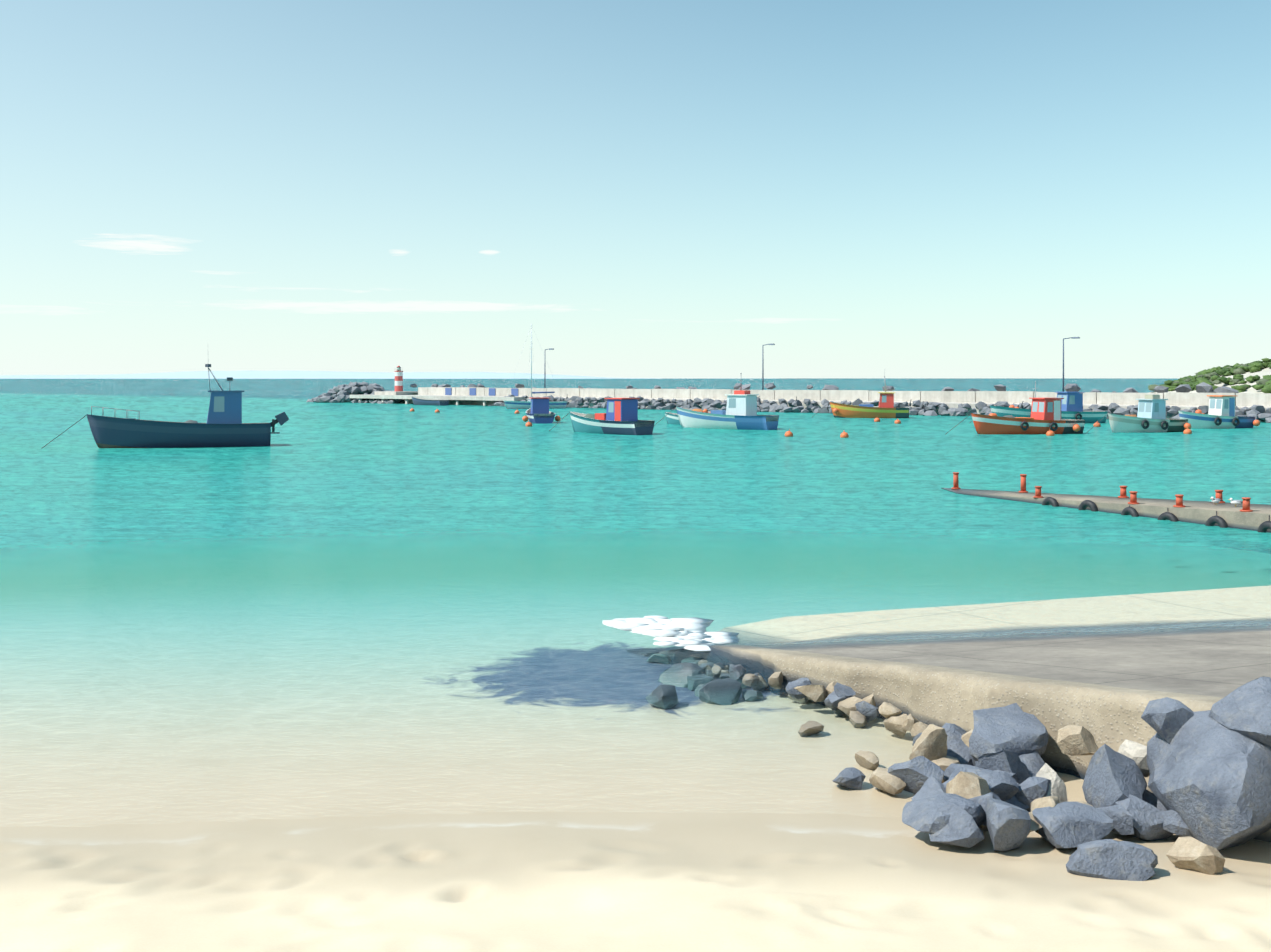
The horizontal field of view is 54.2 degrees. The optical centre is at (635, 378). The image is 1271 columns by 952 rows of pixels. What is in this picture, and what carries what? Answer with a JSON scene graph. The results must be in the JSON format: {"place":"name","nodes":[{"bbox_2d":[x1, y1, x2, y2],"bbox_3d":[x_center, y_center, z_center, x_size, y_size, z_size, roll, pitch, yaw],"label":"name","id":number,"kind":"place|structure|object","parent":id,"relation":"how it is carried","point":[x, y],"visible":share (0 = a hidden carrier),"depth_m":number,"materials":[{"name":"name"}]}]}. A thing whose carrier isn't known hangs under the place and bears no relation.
{"place":"outdoors","nodes":[
{"label":"outdoors","id":0,"kind":"place"},
{"bbox_2d":[0,371,661,378],"bbox_3d":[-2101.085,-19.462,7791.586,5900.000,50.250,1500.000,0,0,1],"label":"coast hills","id":1,"kind":"structure","parent":0,"point":[313,375],"depth_m":7183.73,"materials":[{"name":"blue"}]},
{"bbox_2d":[0,539,1270,951],"bbox_3d":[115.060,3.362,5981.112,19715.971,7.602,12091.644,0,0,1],"label":"sand ground","id":2,"kind":"structure","parent":0,"point":[690,873],"depth_m":11.33,"materials":[{"name":"beige sand"}]},
{"bbox_2d":[645,654,1270,880],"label":"shore rocks","id":3,"kind":"object","parent":2,"relation":"on","point":[1000,780],"visible":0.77,"depth_m":9.90,"materials":[{"name":"stone"}]},
{"bbox_2d":[0,378,1270,826],"bbox_3d":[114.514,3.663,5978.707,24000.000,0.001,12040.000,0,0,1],"label":"sea water","id":4,"kind":"structure","parent":0,"point":[328,474],"depth_m":43.12,"materials":[{"name":"teal liquid"}]},
{"bbox_2d":[42,364,288,447],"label":"fishing boat","id":5,"kind":"object","parent":4,"relation":"on","point":[224,426],"visible":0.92,"depth_m":65.33,"materials":[{"name":"paint"}]},
{"bbox_2d":[412,397,448,405],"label":"boat","id":6,"kind":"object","parent":4,"relation":"in","point":[423,401],"depth_m":166.63,"materials":[{"name":"paint"}]},
{"bbox_2d":[504,324,566,408],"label":"sailing yacht","id":7,"kind":"object","parent":4,"relation":"on","point":[527,404],"visible":0.52,"depth_m":148.75,"materials":[{"name":"paint"}]},
{"bbox_2d":[522,397,560,423],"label":"fishing boat","id":8,"kind":"object","parent":4,"relation":"on","point":[538,412],"visible":0.79,"depth_m":101.42,"materials":[{"name":"paint"}]},
{"bbox_2d":[549,398,654,434],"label":"fishing boat","id":9,"kind":"object","parent":4,"relation":"on","point":[619,416],"visible":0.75,"depth_m":80.88,"materials":[{"name":"paint"}]},
{"bbox_2d":[602,615,738,650],"bbox_3d":[0.635,3.618,17.853,1.448,0.131,2.511,0,0,-31],"label":"surf foam","id":10,"kind":"object","parent":4,"relation":"on","point":[692,633],"depth_m":17.80,"materials":[{"name":"white liquid"}]},
{"bbox_2d":[665,412,680,424],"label":"small boat","id":11,"kind":"object","parent":4,"relation":"on","point":[672,418],"visible":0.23,"depth_m":98.22,"materials":[{"name":"paint"}]},
{"bbox_2d":[654,373,778,429],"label":"white fishing boat","id":12,"kind":"object","parent":4,"relation":"on","point":[740,412],"visible":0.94,"depth_m":88.86,"materials":[{"name":"paint"}]},
{"bbox_2d":[307,382,1270,422],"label":"breakwater rocks","id":13,"kind":"object","parent":4,"relation":"in","point":[340,393],"visible":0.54,"depth_m":132.48,"materials":[{"name":"grey stone"}]},
{"bbox_2d":[395,366,402,390],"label":"harbour beacon","id":14,"kind":"object","parent":13,"relation":"on","point":[398,379],"visible":1,"depth_m":182.59,"materials":[{"name":"paint"}]},
{"bbox_2d":[544,348,553,387],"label":"lamp post","id":15,"kind":"object","parent":13,"relation":"on","point":[545,371],"visible":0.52,"depth_m":164.54,"materials":[{"name":"metal"}]},
{"bbox_2d":[560,394,1022,407],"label":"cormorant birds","id":16,"kind":"object","parent":13,"relation":"on","point":[922,406],"visible":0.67,"depth_m":133.85},
{"bbox_2d":[1062,337,1079,391],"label":"lamp post","id":17,"kind":"object","parent":13,"relation":"on","point":[1063,359],"visible":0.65,"depth_m":118.51,"materials":[{"name":"metal"}]},
{"bbox_2d":[785,429,792,436],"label":"mooring buoy","id":18,"kind":"object","parent":4,"relation":"in","point":[788,434],"visible":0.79,"depth_m":77.64,"materials":[{"name":"plastic"}]},
{"bbox_2d":[840,430,848,437],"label":"mooring buoy","id":19,"kind":"object","parent":4,"relation":"in","point":[844,434],"visible":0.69,"depth_m":76.26,"materials":[{"name":"plastic"}]},
{"bbox_2d":[811,376,908,417],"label":"fishing boat","id":20,"kind":"object","parent":4,"relation":"on","point":[886,408],"visible":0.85,"depth_m":113.48,"materials":[{"name":"paint"}]},
{"bbox_2d":[642,585,1270,841],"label":"slipway ramp","id":21,"kind":"structure","parent":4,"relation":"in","point":[1107,685],"depth_m":14.96,"materials":[{"name":"concrete"}]},
{"bbox_2d":[946,398,1084,433],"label":"red fishing boat","id":22,"kind":"object","parent":4,"relation":"on","point":[1045,417],"visible":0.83,"depth_m":80.84,"materials":[{"name":"paint"}]},
{"bbox_2d":[970,382,1107,422],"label":"fishing boat","id":23,"kind":"object","parent":4,"relation":"on","point":[1071,405],"visible":0.42,"depth_m":100.55,"materials":[{"name":"paint"}]},
{"bbox_2d":[1046,430,1054,435],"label":"mooring buoy","id":24,"kind":"object","parent":4,"relation":"in","point":[1050,433],"visible":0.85,"depth_m":78.66,"materials":[{"name":"plastic"}]},
{"bbox_2d":[941,488,1270,532],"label":"concrete jetty","id":25,"kind":"object","parent":4,"relation":"on","point":[1203,512],"visible":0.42,"depth_m":32.67,"materials":[{"name":"grey concrete"}]},
{"bbox_2d":[951,472,1252,511],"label":"mooring bollards","id":26,"kind":"object","parent":25,"relation":"on","point":[1179,500],"visible":0.92,"depth_m":33.24,"materials":[{"name":"red metal"}]},
{"bbox_2d":[1042,497,1270,532],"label":"tire fenders","id":27,"kind":"object","parent":25,"relation":"attached to","point":[1221,522],"visible":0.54,"depth_m":31.97,"materials":[{"name":"black rubber"}]},
{"bbox_2d":[1210,497,1222,504],"bbox_3d":[14.998,3.166,32.026,0.442,0.225,0.133,0,0,-19],"label":"seagull","id":28,"kind":"object","parent":25,"relation":"on","point":[1216,500],"visible":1,"depth_m":31.97,"materials":[{"name":"paint"}]},
{"bbox_2d":[1228,498,1242,506],"bbox_3d":[15.229,3.146,31.421,0.442,0.225,0.133,0,0,11],"label":"seagull","id":29,"kind":"object","parent":25,"relation":"on","point":[1236,502],"visible":0.98,"depth_m":31.39,"materials":[{"name":"paint"}]},
{"bbox_2d":[1086,395,1190,432],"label":"fishing boat","id":30,"kind":"object","parent":4,"relation":"on","point":[1150,416],"visible":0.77,"depth_m":83.91,"materials":[{"name":"paint"}]},
{"bbox_2d":[1183,428,1191,433],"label":"mooring buoy","id":31,"kind":"object","parent":4,"relation":"in","point":[1187,431],"visible":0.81,"depth_m":81.31,"materials":[{"name":"plastic"}]},
{"bbox_2d":[1170,395,1259,427],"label":"fishing boat","id":32,"kind":"object","parent":4,"relation":"on","point":[1221,413],"visible":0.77,"depth_m":90.37,"materials":[{"name":"paint"}]},
{"bbox_2d":[0,0,1270,377],"label":"sky","id":33,"kind":"structure","parent":0,"point":[654,188],"materials":[{"name":"blue"}]},
{"bbox_2d":[350,387,1270,421],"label":"breakwater wall","id":34,"kind":"structure","parent":0,"point":[950,399],"depth_m":133.99,"materials":[{"name":"grey concrete"}]},
{"bbox_2d":[445,388,517,395],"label":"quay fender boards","id":35,"kind":"object","parent":34,"relation":"attached to","point":[472,391],"visible":0.96,"depth_m":169.24,"materials":[{"name":"paint"}]},
{"bbox_2d":[762,344,774,389],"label":"lamp post","id":36,"kind":"object","parent":34,"relation":"on","point":[763,367],"visible":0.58,"depth_m":141.46,"materials":[{"name":"metal"}]},
{"bbox_2d":[1149,368,1270,392],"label":"dune hill","id":37,"kind":"structure","parent":0,"point":[1263,372],"depth_m":222.26,"materials":[{"name":"beige sand"}]},
{"bbox_2d":[1148,358,1270,392],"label":"dune shrubs","id":38,"kind":"object","parent":37,"relation":"on","point":[1211,377],"visible":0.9,"depth_m":228.31,"materials":[{"name":"green plant"}]}
]}

